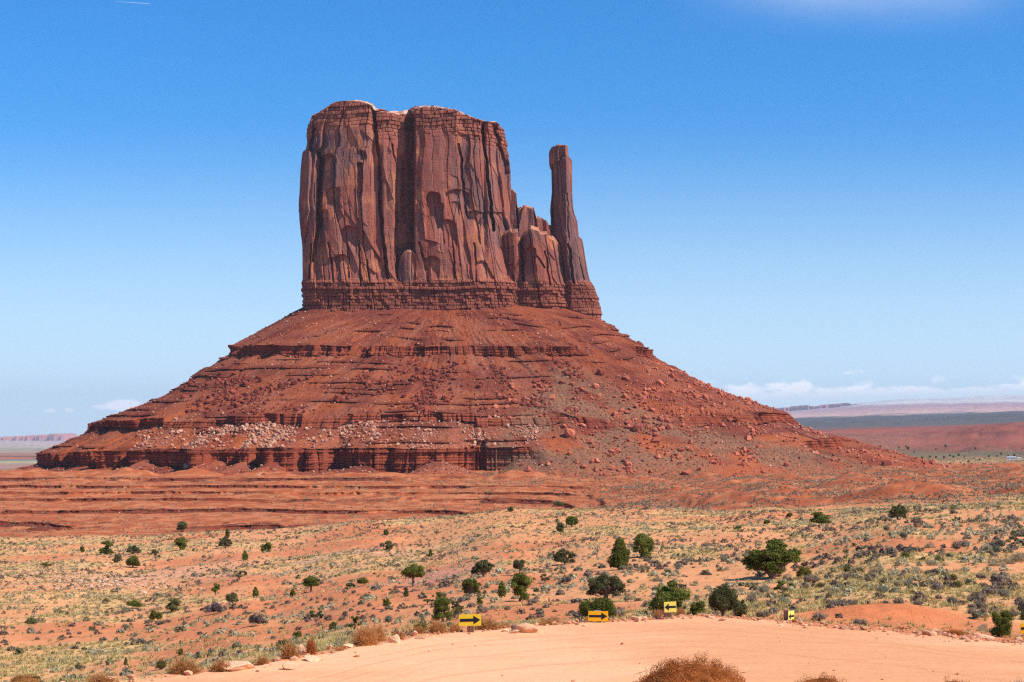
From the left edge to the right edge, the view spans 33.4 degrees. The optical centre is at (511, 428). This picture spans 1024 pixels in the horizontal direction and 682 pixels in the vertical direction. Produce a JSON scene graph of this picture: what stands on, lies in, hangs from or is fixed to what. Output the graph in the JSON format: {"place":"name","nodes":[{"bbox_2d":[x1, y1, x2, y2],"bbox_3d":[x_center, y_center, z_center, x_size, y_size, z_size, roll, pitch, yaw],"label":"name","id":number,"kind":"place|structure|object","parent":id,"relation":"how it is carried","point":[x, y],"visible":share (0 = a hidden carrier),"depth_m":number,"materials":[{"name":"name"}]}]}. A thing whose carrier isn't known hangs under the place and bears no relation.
{"place":"outdoors","nodes":[
{"label":"outdoors","id":0,"kind":"place"},
{"bbox_2d":[0,433,77,440],"bbox_3d":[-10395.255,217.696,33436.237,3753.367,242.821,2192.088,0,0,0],"label":"distant mesa","id":1,"kind":"structure","parent":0,"point":[57,437],"depth_m":32949.67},
{"bbox_2d":[0,395,1023,681],"bbox_3d":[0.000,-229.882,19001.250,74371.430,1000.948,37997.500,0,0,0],"label":"ground","id":2,"kind":"structure","parent":0,"point":[958,423],"depth_m":346.69,"materials":[{"name":"soil"}]},
{"bbox_2d":[9,673,40,681],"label":"dry bush","id":3,"kind":"object","parent":2,"relation":"on","point":[23,678],"visible":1,"depth_m":56.84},
{"bbox_2d":[25,618,36,624],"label":"juniper bush","id":4,"kind":"object","parent":2,"relation":"on","point":[30,621],"visible":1,"depth_m":165.45,"materials":[{"name":"green plant"}]},
{"bbox_2d":[85,671,118,681],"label":"dry bush","id":5,"kind":"object","parent":2,"relation":"on","point":[99,677],"visible":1,"depth_m":55.15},
{"bbox_2d":[99,540,113,553],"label":"juniper tree","id":6,"kind":"object","parent":2,"relation":"on","point":[106,549],"visible":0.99,"depth_m":334.39,"materials":[{"name":"green plant"}]},
{"bbox_2d":[112,554,121,562],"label":"juniper tree","id":7,"kind":"object","parent":2,"relation":"on","point":[116,558],"visible":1,"depth_m":306.04,"materials":[{"name":"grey plant"}]},
{"bbox_2d":[126,555,140,567],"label":"juniper tree","id":8,"kind":"object","parent":2,"relation":"on","point":[133,561],"visible":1,"depth_m":294.16,"materials":[{"name":"green plant"}]},
{"bbox_2d":[126,545,141,553],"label":"juniper tree","id":9,"kind":"object","parent":2,"relation":"on","point":[133,549],"visible":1,"depth_m":337.25,"materials":[{"name":"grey plant"}]},
{"bbox_2d":[126,599,142,607],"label":"desert bush","id":10,"kind":"object","parent":2,"relation":"on","point":[135,602],"visible":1,"depth_m":197.24,"materials":[{"name":"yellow plant"}]},
{"bbox_2d":[148,610,162,620],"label":"desert bush","id":11,"kind":"object","parent":2,"relation":"on","point":[154,615],"visible":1,"depth_m":171.22,"materials":[{"name":"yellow plant"}]},
{"bbox_2d":[150,549,160,560],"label":"juniper tree","id":12,"kind":"object","parent":2,"relation":"on","point":[154,551],"visible":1,"depth_m":310.14,"materials":[{"name":"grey plant"}]},
{"bbox_2d":[154,658,166,668],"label":"sagebrush","id":13,"kind":"object","parent":2,"relation":"on","point":[161,664],"visible":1,"depth_m":95.00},
{"bbox_2d":[165,597,180,611],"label":"juniper tree","id":14,"kind":"object","parent":2,"relation":"on","point":[173,604],"visible":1,"depth_m":177.08,"materials":[{"name":"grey plant"}]},
{"bbox_2d":[174,536,187,548],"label":"juniper tree","id":15,"kind":"object","parent":2,"relation":"on","point":[180,543],"visible":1,"depth_m":337.43,"materials":[{"name":"green plant"}]},
{"bbox_2d":[176,521,187,531],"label":"juniper tree","id":16,"kind":"object","parent":2,"relation":"on","point":[182,525],"visible":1,"depth_m":610.88,"materials":[{"name":"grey plant"}]},
{"bbox_2d":[165,657,204,675],"bbox_3d":[-11.103,8.018,57.693,1.501,0.696,1.244,0,0,0],"label":"dry bush","id":17,"kind":"object","parent":2,"relation":"on","point":[181,666],"visible":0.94,"depth_m":57.56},
{"bbox_2d":[205,602,223,612],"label":"desert bush","id":18,"kind":"object","parent":2,"relation":"on","point":[215,607],"visible":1,"depth_m":164.55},
{"bbox_2d":[211,583,219,595],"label":"juniper tree","id":19,"kind":"object","parent":2,"relation":"on","point":[215,588],"visible":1,"depth_m":205.34,"materials":[{"name":"green plant"}]},
{"bbox_2d":[208,658,231,671],"bbox_3d":[-9.899,8.075,58.176,0.926,0.566,0.845,0,0,0],"label":"dry bush","id":20,"kind":"object","parent":2,"relation":"on","point":[218,666],"visible":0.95,"depth_m":58.04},
{"bbox_2d":[218,536,232,547],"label":"juniper tree","id":21,"kind":"object","parent":2,"relation":"on","point":[225,541],"visible":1,"depth_m":335.19,"materials":[{"name":"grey plant"}]},
{"bbox_2d":[225,592,238,603],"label":"juniper tree","id":22,"kind":"object","parent":2,"relation":"on","point":[232,597],"visible":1,"depth_m":185.13,"materials":[{"name":"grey plant"}]},
{"bbox_2d":[223,661,254,670],"bbox_3d":[-9.440,8.132,58.489,1.151,0.360,0.984,0,0,-33],"label":"roadside stone","id":23,"kind":"object","parent":2,"relation":"on","point":[239,665],"visible":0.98,"depth_m":58.22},
{"bbox_2d":[234,571,246,579],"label":"juniper tree","id":24,"kind":"object","parent":2,"relation":"on","point":[239,574],"visible":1,"depth_m":232.65,"materials":[{"name":"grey plant"}]},
{"bbox_2d":[249,613,262,623],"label":"desert bush","id":25,"kind":"object","parent":2,"relation":"on","point":[257,619],"visible":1,"depth_m":134.16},
{"bbox_2d":[256,653,269,664],"bbox_3d":[-8.753,8.112,59.840,0.597,0.462,0.526,0,0,0],"label":"dry bush","id":26,"kind":"object","parent":2,"relation":"on","point":[263,660],"visible":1,"depth_m":59.76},
{"bbox_2d":[260,542,272,551],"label":"juniper tree","id":27,"kind":"object","parent":2,"relation":"on","point":[266,546],"visible":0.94,"depth_m":313.51,"materials":[{"name":"green plant"}]},
{"bbox_2d":[278,638,300,659],"bbox_3d":[-7.967,7.908,61.136,0.870,0.808,0.819,0,0,0],"label":"dry bush","id":28,"kind":"object","parent":2,"relation":"on","point":[289,651],"visible":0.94,"depth_m":61.04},
{"bbox_2d":[298,644,306,653],"bbox_3d":[-7.708,8.125,62.791,0.352,0.423,0.264,0,0,-5],"label":"roadside stone","id":29,"kind":"object","parent":2,"relation":"on","point":[301,647],"visible":0.8,"depth_m":62.69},
{"bbox_2d":[303,637,317,654],"bbox_3d":[-7.354,7.891,62.247,0.551,0.793,0.511,0,0,0],"label":"dry bush","id":30,"kind":"object","parent":2,"relation":"on","point":[310,647],"visible":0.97,"depth_m":62.18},
{"bbox_2d":[302,576,319,591],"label":"juniper tree","id":31,"kind":"object","parent":2,"relation":"on","point":[310,581],"visible":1,"depth_m":195.87,"materials":[{"name":"green plant"}]},
{"bbox_2d":[304,655,322,661],"bbox_3d":[-7.062,8.188,60.697,0.681,0.222,0.511,8,-1,-8],"label":"roadside stone","id":32,"kind":"object","parent":2,"relation":"on","point":[312,658],"visible":1,"depth_m":60.56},
{"bbox_2d":[309,610,323,624],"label":"juniper tree","id":33,"kind":"object","parent":2,"relation":"on","point":[312,615],"visible":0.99,"depth_m":123.46,"materials":[{"name":"green plant"}]},
{"bbox_2d":[348,616,360,629],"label":"juniper tree","id":34,"kind":"object","parent":2,"relation":"on","point":[354,619],"visible":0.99,"depth_m":94.71,"materials":[{"name":"green plant"}]},
{"bbox_2d":[356,577,368,583],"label":"desert bush","id":35,"kind":"object","parent":2,"relation":"on","point":[362,580],"visible":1,"depth_m":189.52,"materials":[{"name":"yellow plant"}]},
{"bbox_2d":[349,620,383,646],"bbox_3d":[-5.611,7.816,65.158,1.426,1.067,1.270,0,0,44],"label":"dry bush","id":36,"kind":"object","parent":2,"relation":"on","point":[364,637],"visible":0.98,"depth_m":65.00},
{"bbox_2d":[370,622,387,641],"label":"dry bush","id":37,"kind":"object","parent":2,"relation":"on","point":[382,636],"visible":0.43,"depth_m":66.73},
{"bbox_2d":[382,598,390,607],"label":"juniper tree","id":38,"kind":"object","parent":2,"relation":"on","point":[386,602],"visible":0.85,"depth_m":129.30,"materials":[{"name":"green plant"}]},
{"bbox_2d":[385,541,392,550],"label":"juniper tree","id":39,"kind":"object","parent":2,"relation":"on","point":[389,545],"visible":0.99,"depth_m":281.81,"materials":[{"name":"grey plant"}]},
{"bbox_2d":[391,628,405,639],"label":"dry bush","id":40,"kind":"object","parent":2,"relation":"on","point":[400,634],"visible":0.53,"depth_m":67.01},
{"bbox_2d":[401,563,425,586],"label":"juniper tree","id":41,"kind":"object","parent":2,"relation":"on","point":[413,570],"visible":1,"depth_m":177.22,"materials":[{"name":"green plant"}]},
{"bbox_2d":[410,623,425,633],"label":"dry bush","id":42,"kind":"object","parent":2,"relation":"on","point":[419,630],"visible":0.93,"depth_m":69.18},
{"bbox_2d":[426,619,449,633],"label":"dry bush","id":43,"kind":"object","parent":2,"relation":"on","point":[437,626],"visible":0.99,"depth_m":69.25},
{"bbox_2d":[431,596,453,620],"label":"juniper tree","id":44,"kind":"object","parent":2,"relation":"on","point":[441,605],"visible":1,"depth_m":91.95,"materials":[{"name":"green plant"}]},
{"bbox_2d":[449,620,464,631],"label":"dry bush","id":45,"kind":"object","parent":2,"relation":"on","point":[454,628],"visible":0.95,"depth_m":69.73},
{"bbox_2d":[452,606,462,614],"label":"sagebrush","id":46,"kind":"object","parent":2,"relation":"on","point":[457,609],"visible":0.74,"depth_m":101.40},
{"bbox_2d":[451,601,463,608],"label":"juniper tree","id":47,"kind":"object","parent":2,"relation":"on","point":[454,604],"visible":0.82,"depth_m":105.04,"materials":[{"name":"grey plant"}]},
{"bbox_2d":[459,614,480,631],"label":"arrow sign","id":48,"kind":"object","parent":2,"relation":"on","point":[470,621],"visible":0.84,"depth_m":69.12,"materials":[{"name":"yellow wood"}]},
{"bbox_2d":[462,577,481,593],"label":"juniper tree","id":49,"kind":"object","parent":2,"relation":"on","point":[470,586],"visible":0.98,"depth_m":130.99,"materials":[{"name":"green plant"}]},
{"bbox_2d":[470,559,494,576],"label":"juniper tree","id":50,"kind":"object","parent":2,"relation":"on","point":[481,566],"visible":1,"depth_m":167.54,"materials":[{"name":"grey plant"}]},
{"bbox_2d":[17,100,951,479],"bbox_3d":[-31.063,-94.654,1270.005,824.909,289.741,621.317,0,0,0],"label":"butte","id":51,"kind":"object","parent":2,"relation":"on","point":[415,212],"visible":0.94,"depth_m":1178.20,"materials":[{"name":"red stone"}]},
{"bbox_2d":[23,310,950,477],"bbox_3d":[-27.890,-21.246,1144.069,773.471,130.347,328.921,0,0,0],"label":"rubble","id":52,"kind":"object","parent":2,"relation":"on","point":[282,433],"visible":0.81,"depth_m":1098.69,"materials":[{"name":"stone"}]},
{"bbox_2d":[474,615,500,629],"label":"dry bush","id":53,"kind":"object","parent":2,"relation":"on","point":[491,625],"visible":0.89,"depth_m":70.46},
{"bbox_2d":[497,581,506,597],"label":"juniper tree","id":54,"kind":"object","parent":2,"relation":"on","point":[501,592],"visible":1,"depth_m":119.34,"materials":[{"name":"green plant"}]},
{"bbox_2d":[0,488,1023,681],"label":"scrub","id":55,"kind":"object","parent":2,"relation":"on","point":[892,551],"visible":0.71,"depth_m":176.34,"materials":[{"name":"green plant"}]},
{"bbox_2d":[0,494,1023,681],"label":"grass","id":56,"kind":"structure","parent":2,"relation":"on","point":[798,593],"depth_m":130.91,"materials":[{"name":"plant"}]},
{"bbox_2d":[0,363,1023,536],"bbox_3d":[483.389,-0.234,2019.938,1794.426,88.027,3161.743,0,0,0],"label":"distant scrub","id":57,"kind":"object","parent":2,"relation":"on","point":[649,505],"visible":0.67,"depth_m":814.38,"materials":[{"name":"green plant"}]},
{"bbox_2d":[0,570,1023,681],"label":"gravel","id":58,"kind":"structure","parent":2,"relation":"on","point":[976,636],"depth_m":71.92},
{"bbox_2d":[513,559,525,571],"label":"juniper tree","id":59,"kind":"object","parent":2,"relation":"on","point":[517,564],"visible":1,"depth_m":160.88,"materials":[{"name":"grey plant"}]},
{"bbox_2d":[511,571,532,600],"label":"juniper tree","id":60,"kind":"object","parent":2,"relation":"on","point":[520,583],"visible":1,"depth_m":107.66,"materials":[{"name":"green plant"}]},
{"bbox_2d":[511,623,538,632],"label":"roadside stone","id":61,"kind":"object","parent":2,"relation":"on","point":[526,628],"visible":0.97,"depth_m":69.24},
{"bbox_2d":[526,596,538,603],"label":"sagebrush","id":62,"kind":"object","parent":2,"relation":"on","point":[533,600],"visible":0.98,"depth_m":103.28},
{"bbox_2d":[533,615,562,624],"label":"dry bush","id":63,"kind":"object","parent":2,"relation":"on","point":[547,621],"visible":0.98,"depth_m":72.01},
{"bbox_2d":[556,522,564,532],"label":"juniper tree","id":64,"kind":"object","parent":2,"relation":"on","point":[560,526],"visible":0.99,"depth_m":263.21,"materials":[{"name":"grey plant"}]},
{"bbox_2d":[553,548,576,564],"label":"juniper tree","id":65,"kind":"object","parent":2,"relation":"on","point":[561,557],"visible":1,"depth_m":178.04,"materials":[{"name":"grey plant"}]},
{"bbox_2d":[564,428,574,436],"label":"boulder","id":66,"kind":"object","parent":2,"relation":"on","point":[568,432],"visible":1,"depth_m":1053.17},
{"bbox_2d":[565,516,578,526],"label":"juniper tree","id":67,"kind":"object","parent":2,"relation":"on","point":[571,520],"visible":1,"depth_m":281.25,"materials":[{"name":"green plant"}]},
{"bbox_2d":[577,596,616,617],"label":"juniper tree","id":68,"kind":"object","parent":2,"relation":"on","point":[603,603],"visible":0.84,"depth_m":74.80,"materials":[{"name":"green plant"}]},
{"bbox_2d":[588,610,607,622],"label":"arrow sign","id":69,"kind":"object","parent":2,"relation":"on","point":[598,615],"visible":0.94,"depth_m":72.41,"materials":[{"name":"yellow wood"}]},
{"bbox_2d":[596,368,604,375],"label":"boulder","id":70,"kind":"object","parent":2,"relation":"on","point":[600,371],"visible":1,"depth_m":1143.38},
{"bbox_2d":[585,573,625,597],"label":"juniper tree","id":71,"kind":"object","parent":2,"relation":"on","point":[613,585],"visible":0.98,"depth_m":109.38,"materials":[{"name":"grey plant"}]},
{"bbox_2d":[606,536,630,569],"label":"juniper tree","id":72,"kind":"object","parent":2,"relation":"on","point":[621,553],"visible":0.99,"depth_m":157.17,"materials":[{"name":"green plant"}]},
{"bbox_2d":[631,533,654,556],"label":"juniper tree","id":73,"kind":"object","parent":2,"relation":"on","point":[644,542],"visible":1,"depth_m":176.71,"materials":[{"name":"green plant"}]},
{"bbox_2d":[652,609,663,616],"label":"dry bush","id":74,"kind":"object","parent":2,"relation":"on","point":[657,613],"visible":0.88,"depth_m":75.40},
{"bbox_2d":[647,580,692,612],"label":"juniper tree","id":75,"kind":"object","parent":2,"relation":"on","point":[664,593],"visible":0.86,"depth_m":84.55,"materials":[{"name":"green plant"}]},
{"bbox_2d":[664,601,676,618],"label":"arrow sign","id":76,"kind":"object","parent":2,"relation":"on","point":[669,607],"visible":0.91,"depth_m":74.12,"materials":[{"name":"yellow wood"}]},
{"bbox_2d":[633,650,745,681],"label":"dry bush","id":77,"kind":"object","parent":2,"relation":"on","point":[697,670],"visible":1,"depth_m":32.67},
{"bbox_2d":[687,600,704,614],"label":"juniper tree","id":78,"kind":"object","parent":2,"relation":"on","point":[696,607],"visible":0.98,"depth_m":83.00,"materials":[{"name":"green plant"}]},
{"bbox_2d":[708,583,737,615],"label":"juniper tree","id":79,"kind":"object","parent":2,"relation":"on","point":[722,599],"visible":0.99,"depth_m":76.17,"materials":[{"name":"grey plant"}]},
{"bbox_2d":[733,599,747,616],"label":"juniper tree","id":80,"kind":"object","parent":2,"relation":"on","point":[740,608],"visible":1,"depth_m":75.91,"materials":[{"name":"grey plant"}]},
{"bbox_2d":[745,588,764,597],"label":"grass tuft","id":81,"kind":"object","parent":2,"relation":"on","point":[760,595],"visible":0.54,"depth_m":100.66,"materials":[{"name":"plant"}]},
{"bbox_2d":[755,610,770,617],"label":"sagebrush","id":82,"kind":"object","parent":2,"relation":"on","point":[762,614],"visible":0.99,"depth_m":75.51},
{"bbox_2d":[740,538,802,578],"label":"juniper tree","id":83,"kind":"object","parent":2,"relation":"on","point":[772,558],"visible":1,"depth_m":127.76,"materials":[{"name":"green plant"}]},
{"bbox_2d":[773,580,793,593],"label":"juniper tree","id":84,"kind":"object","parent":2,"relation":"on","point":[781,587],"visible":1,"depth_m":103.90,"materials":[{"name":"green plant"}]},
{"bbox_2d":[784,609,793,619],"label":"arrow sign","id":85,"kind":"object","parent":2,"relation":"on","point":[788,614],"visible":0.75,"depth_m":73.72,"materials":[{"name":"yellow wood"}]},
{"bbox_2d":[796,565,811,576],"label":"desert bush","id":86,"kind":"object","parent":2,"relation":"on","point":[804,570],"visible":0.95,"depth_m":124.52,"materials":[{"name":"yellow plant"}]},
{"bbox_2d":[803,573,820,581],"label":"sagebrush","id":87,"kind":"object","parent":2,"relation":"on","point":[808,577],"visible":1,"depth_m":114.82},
{"bbox_2d":[808,511,831,524],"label":"juniper tree","id":88,"kind":"object","parent":2,"relation":"on","point":[819,518],"visible":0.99,"depth_m":225.80,"materials":[{"name":"green plant"}]},
{"bbox_2d":[793,671,846,681],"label":"dry bush","id":89,"kind":"object","parent":2,"relation":"on","point":[824,679],"visible":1,"depth_m":36.98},
{"bbox_2d":[812,612,828,619],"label":"sagebrush","id":90,"kind":"object","parent":2,"relation":"on","point":[820,616],"visible":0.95,"depth_m":76.02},
{"bbox_2d":[833,599,848,606],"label":"sagebrush","id":91,"kind":"object","parent":2,"relation":"on","point":[842,603],"visible":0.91,"depth_m":85.37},
{"bbox_2d":[851,618,867,624],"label":"sagebrush","id":92,"kind":"object","parent":2,"relation":"on","point":[861,622],"visible":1,"depth_m":72.64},
{"bbox_2d":[877,584,889,592],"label":"sagebrush","id":93,"kind":"object","parent":2,"relation":"on","point":[885,588],"visible":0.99,"depth_m":94.44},
{"bbox_2d":[888,504,908,519],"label":"juniper tree","id":94,"kind":"object","parent":2,"relation":"on","point":[898,511],"visible":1,"depth_m":197.16,"materials":[{"name":"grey plant"}]},
{"bbox_2d":[923,541,936,547],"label":"grass tuft","id":95,"kind":"object","parent":2,"relation":"on","point":[928,544],"visible":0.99,"depth_m":144.07,"materials":[{"name":"plant"}]},
{"bbox_2d":[929,581,944,590],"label":"sagebrush","id":96,"kind":"object","parent":2,"relation":"on","point":[935,585],"visible":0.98,"depth_m":95.39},
{"bbox_2d":[943,629,965,635],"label":"dry bush","id":97,"kind":"object","parent":2,"relation":"on","point":[954,631],"visible":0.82,"depth_m":68.58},
{"bbox_2d":[951,541,960,548],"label":"sagebrush","id":98,"kind":"object","parent":2,"relation":"on","point":[955,545],"visible":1,"depth_m":140.05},
{"bbox_2d":[969,608,982,617],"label":"sagebrush","id":99,"kind":"object","parent":2,"relation":"on","point":[976,614],"visible":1,"depth_m":78.81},
{"bbox_2d":[974,592,987,602],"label":"sagebrush","id":100,"kind":"object","parent":2,"relation":"on","point":[981,597],"visible":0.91,"depth_m":88.03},
{"bbox_2d":[977,601,987,608],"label":"sagebrush","id":101,"kind":"object","parent":2,"relation":"on","point":[981,604],"visible":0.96,"depth_m":83.41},
{"bbox_2d":[981,586,998,594],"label":"sagebrush","id":102,"kind":"object","parent":2,"relation":"on","point":[990,590],"visible":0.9,"depth_m":91.97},
{"bbox_2d":[987,537,1006,547],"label":"sagebrush","id":103,"kind":"object","parent":2,"relation":"on","point":[1000,542],"visible":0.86,"depth_m":140.13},
{"bbox_2d":[992,545,1003,552],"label":"sagebrush","id":104,"kind":"object","parent":2,"relation":"on","point":[997,549],"visible":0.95,"depth_m":133.92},
{"bbox_2d":[988,570,1010,584],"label":"sagebrush","id":105,"kind":"object","parent":2,"relation":"on","point":[1001,577],"visible":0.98,"depth_m":100.46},
{"bbox_2d":[989,610,1013,636],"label":"juniper tree","id":106,"kind":"object","parent":2,"relation":"on","point":[1002,626],"visible":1,"depth_m":68.68,"materials":[{"name":"green plant"}]},
{"bbox_2d":[1009,549,1023,560],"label":"grass tuft","id":107,"kind":"object","parent":2,"relation":"on","point":[1019,556],"visible":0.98,"depth_m":123.01,"materials":[{"name":"plant"}]},
{"bbox_2d":[1015,597,1023,611],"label":"sagebrush","id":108,"kind":"object","parent":2,"relation":"on","point":[1021,605],"visible":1,"depth_m":81.65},
{"bbox_2d":[0,0,1023,436],"label":"sky","id":109,"kind":"structure","parent":0,"point":[787,203],"materials":[{"name":"blue"}]},
{"bbox_2d":[142,616,1023,681],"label":"dirt road","id":110,"kind":"structure","parent":0,"point":[757,651],"depth_m":62.05,"materials":[{"name":"sand"}]},
{"bbox_2d":[282,662,296,669],"bbox_3d":[-7.667,8.190,58.649,0.508,0.329,0.381,11,-3,-18],"label":"roadside stone","id":111,"kind":"object","parent":110,"relation":"on","point":[289,665],"visible":0.96,"depth_m":58.53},
{"bbox_2d":[388,634,400,642],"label":"roadside stone","id":112,"kind":"object","parent":110,"relation":"on","point":[394,638],"visible":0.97,"depth_m":65.62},
{"bbox_2d":[775,403,857,410],"bbox_3d":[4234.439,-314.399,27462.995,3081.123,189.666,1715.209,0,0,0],"label":"distant mesa","id":113,"kind":"structure","parent":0,"point":[800,407],"depth_m":27124.63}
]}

